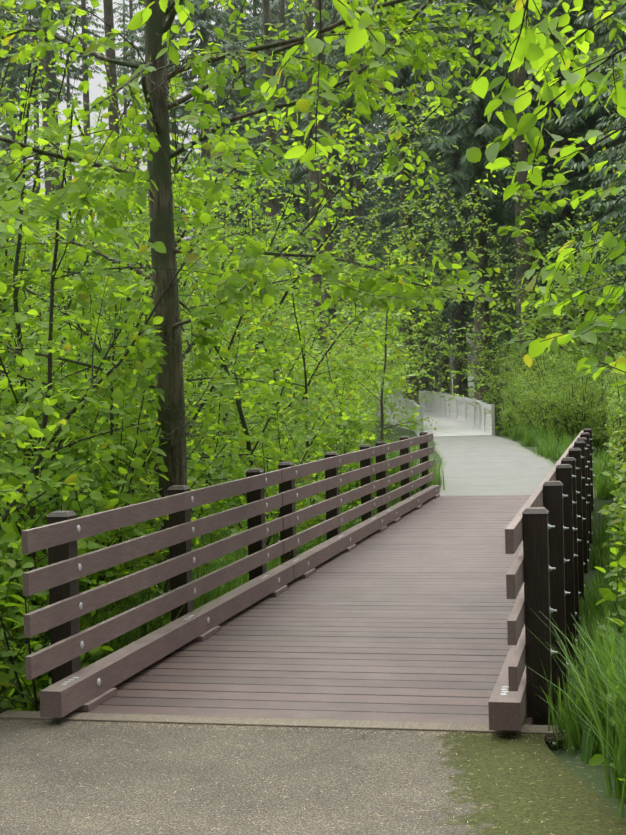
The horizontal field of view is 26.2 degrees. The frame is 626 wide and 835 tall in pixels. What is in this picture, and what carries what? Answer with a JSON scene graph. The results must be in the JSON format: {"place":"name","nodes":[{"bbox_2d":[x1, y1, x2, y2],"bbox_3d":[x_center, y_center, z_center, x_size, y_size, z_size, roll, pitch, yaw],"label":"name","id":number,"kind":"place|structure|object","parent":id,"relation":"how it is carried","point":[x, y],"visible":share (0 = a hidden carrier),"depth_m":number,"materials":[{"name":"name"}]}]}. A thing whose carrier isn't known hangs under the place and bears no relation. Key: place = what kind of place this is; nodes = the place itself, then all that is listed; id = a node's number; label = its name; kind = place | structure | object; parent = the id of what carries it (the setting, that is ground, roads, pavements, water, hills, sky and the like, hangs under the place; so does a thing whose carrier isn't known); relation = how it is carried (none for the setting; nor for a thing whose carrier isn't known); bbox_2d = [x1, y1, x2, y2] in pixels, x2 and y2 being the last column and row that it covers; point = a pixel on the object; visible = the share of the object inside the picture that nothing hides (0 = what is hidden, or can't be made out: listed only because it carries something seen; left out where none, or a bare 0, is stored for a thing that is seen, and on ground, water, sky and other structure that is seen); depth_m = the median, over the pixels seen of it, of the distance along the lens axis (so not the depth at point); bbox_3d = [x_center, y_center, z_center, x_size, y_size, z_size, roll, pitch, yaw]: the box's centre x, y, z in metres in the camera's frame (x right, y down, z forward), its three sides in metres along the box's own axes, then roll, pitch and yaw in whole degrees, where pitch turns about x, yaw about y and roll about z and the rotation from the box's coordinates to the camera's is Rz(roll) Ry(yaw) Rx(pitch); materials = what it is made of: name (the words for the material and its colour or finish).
{"place":"outdoors","nodes":[
{"label":"outdoors","id":0,"kind":"place"},
{"bbox_2d":[0,495,560,741],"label":"concrete edge","id":1,"kind":"object","parent":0,"point":[292,722],"visible":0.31,"depth_m":8.29,"materials":[{"name":"grey concrete"}]},
{"bbox_2d":[0,0,607,371],"label":"sky","id":2,"kind":"structure","parent":0,"point":[95,91],"materials":[{"name":"white"}]},
{"bbox_2d":[0,719,625,834],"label":"asphalt path","id":3,"kind":"structure","parent":0,"point":[160,771],"depth_m":7.01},
{"bbox_2d":[1,527,625,834],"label":"litter needles","id":4,"kind":"object","parent":3,"relation":"on","point":[300,755],"visible":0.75,"depth_m":7.61,"materials":[{"name":"brown plant"}]},
{"bbox_2d":[1,369,625,823],"bbox_3d":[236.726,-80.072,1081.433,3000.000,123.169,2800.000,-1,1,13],"label":"terrain","id":5,"kind":"structure","parent":0,"point":[575,764],"depth_m":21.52,"materials":[{"name":"green plant"}]},
{"bbox_2d":[0,212,375,710],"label":"shrubs","id":6,"kind":"object","parent":5,"relation":"on","point":[110,503],"depth_m":12.67,"materials":[{"name":"green plant"}]},
{"bbox_2d":[0,23,463,634],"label":"saplings","id":7,"kind":"object","parent":5,"relation":"on","point":[32,229],"depth_m":12.80,"materials":[{"name":"green plant"}]},
{"bbox_2d":[8,216,488,506],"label":"shrub leaves","id":8,"kind":"object","parent":5,"relation":"on","point":[373,386],"visible":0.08,"depth_m":50.30,"materials":[{"name":"green plant"}]},
{"bbox_2d":[0,1,526,535],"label":"trees","id":9,"kind":"object","parent":5,"relation":"on","point":[82,115],"depth_m":22.42,"materials":[{"name":"green plant"}]},
{"bbox_2d":[72,495,532,724],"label":"bridge deck","id":10,"kind":"structure","parent":5,"relation":"on","point":[254,666],"depth_m":11.02,"materials":[{"name":"brown wood"}]},
{"bbox_2d":[21,432,439,717],"bbox_3d":[0.302,1.407,17.479,0.367,1.905,18.986,-1,1,13],"label":"bridge railing","id":11,"kind":"object","parent":10,"relation":"attached to","point":[74,686],"visible":0.88,"depth_m":11.29,"materials":[{"name":"brown wood"}]},
{"bbox_2d":[488,428,594,744],"bbox_3d":[3.211,1.341,16.829,0.407,1.905,18.984,-1,1,13],"label":"bridge railing","id":12,"kind":"object","parent":10,"relation":"attached to","point":[550,525],"visible":0.92,"depth_m":8.31,"materials":[{"name":"brown wood"}]},
{"bbox_2d":[0,0,625,448],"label":"conifer","id":13,"kind":"object","parent":5,"relation":"on","point":[501,212],"depth_m":85.76,"materials":[{"name":"green plant"}]},
{"bbox_2d":[0,0,625,618],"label":"alder tree","id":14,"kind":"object","parent":5,"relation":"on","point":[214,80],"depth_m":12.93,"materials":[{"name":"green plant"}]},
{"bbox_2d":[0,497,625,798],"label":"plants","id":15,"kind":"object","parent":5,"relation":"on","point":[597,759],"depth_m":9.45,"materials":[{"name":"green plant"}]},
{"bbox_2d":[73,66,625,434],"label":"deciduous tree leaves","id":16,"kind":"object","parent":5,"relation":"on","point":[572,277],"visible":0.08,"depth_m":65.26,"materials":[{"name":"green plant"}]},
{"bbox_2d":[359,389,494,435],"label":"distant bridge","id":17,"kind":"structure","parent":5,"relation":"on","point":[457,416],"depth_m":70.09,"materials":[{"name":"grey wood"}]},
{"bbox_2d":[440,331,625,615],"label":"shrubs","id":18,"kind":"object","parent":5,"relation":"on","point":[616,451],"depth_m":49.89,"materials":[{"name":"green plant"}]},
{"bbox_2d":[126,0,625,392],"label":"leaves","id":19,"kind":"object","parent":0,"point":[540,57],"depth_m":4.64,"materials":[{"name":"green plant"}]},
{"bbox_2d":[433,435,554,495],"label":"concrete path","id":20,"kind":"structure","parent":0,"point":[476,465],"depth_m":36.29,"materials":[{"name":"grey concrete"}]}
]}

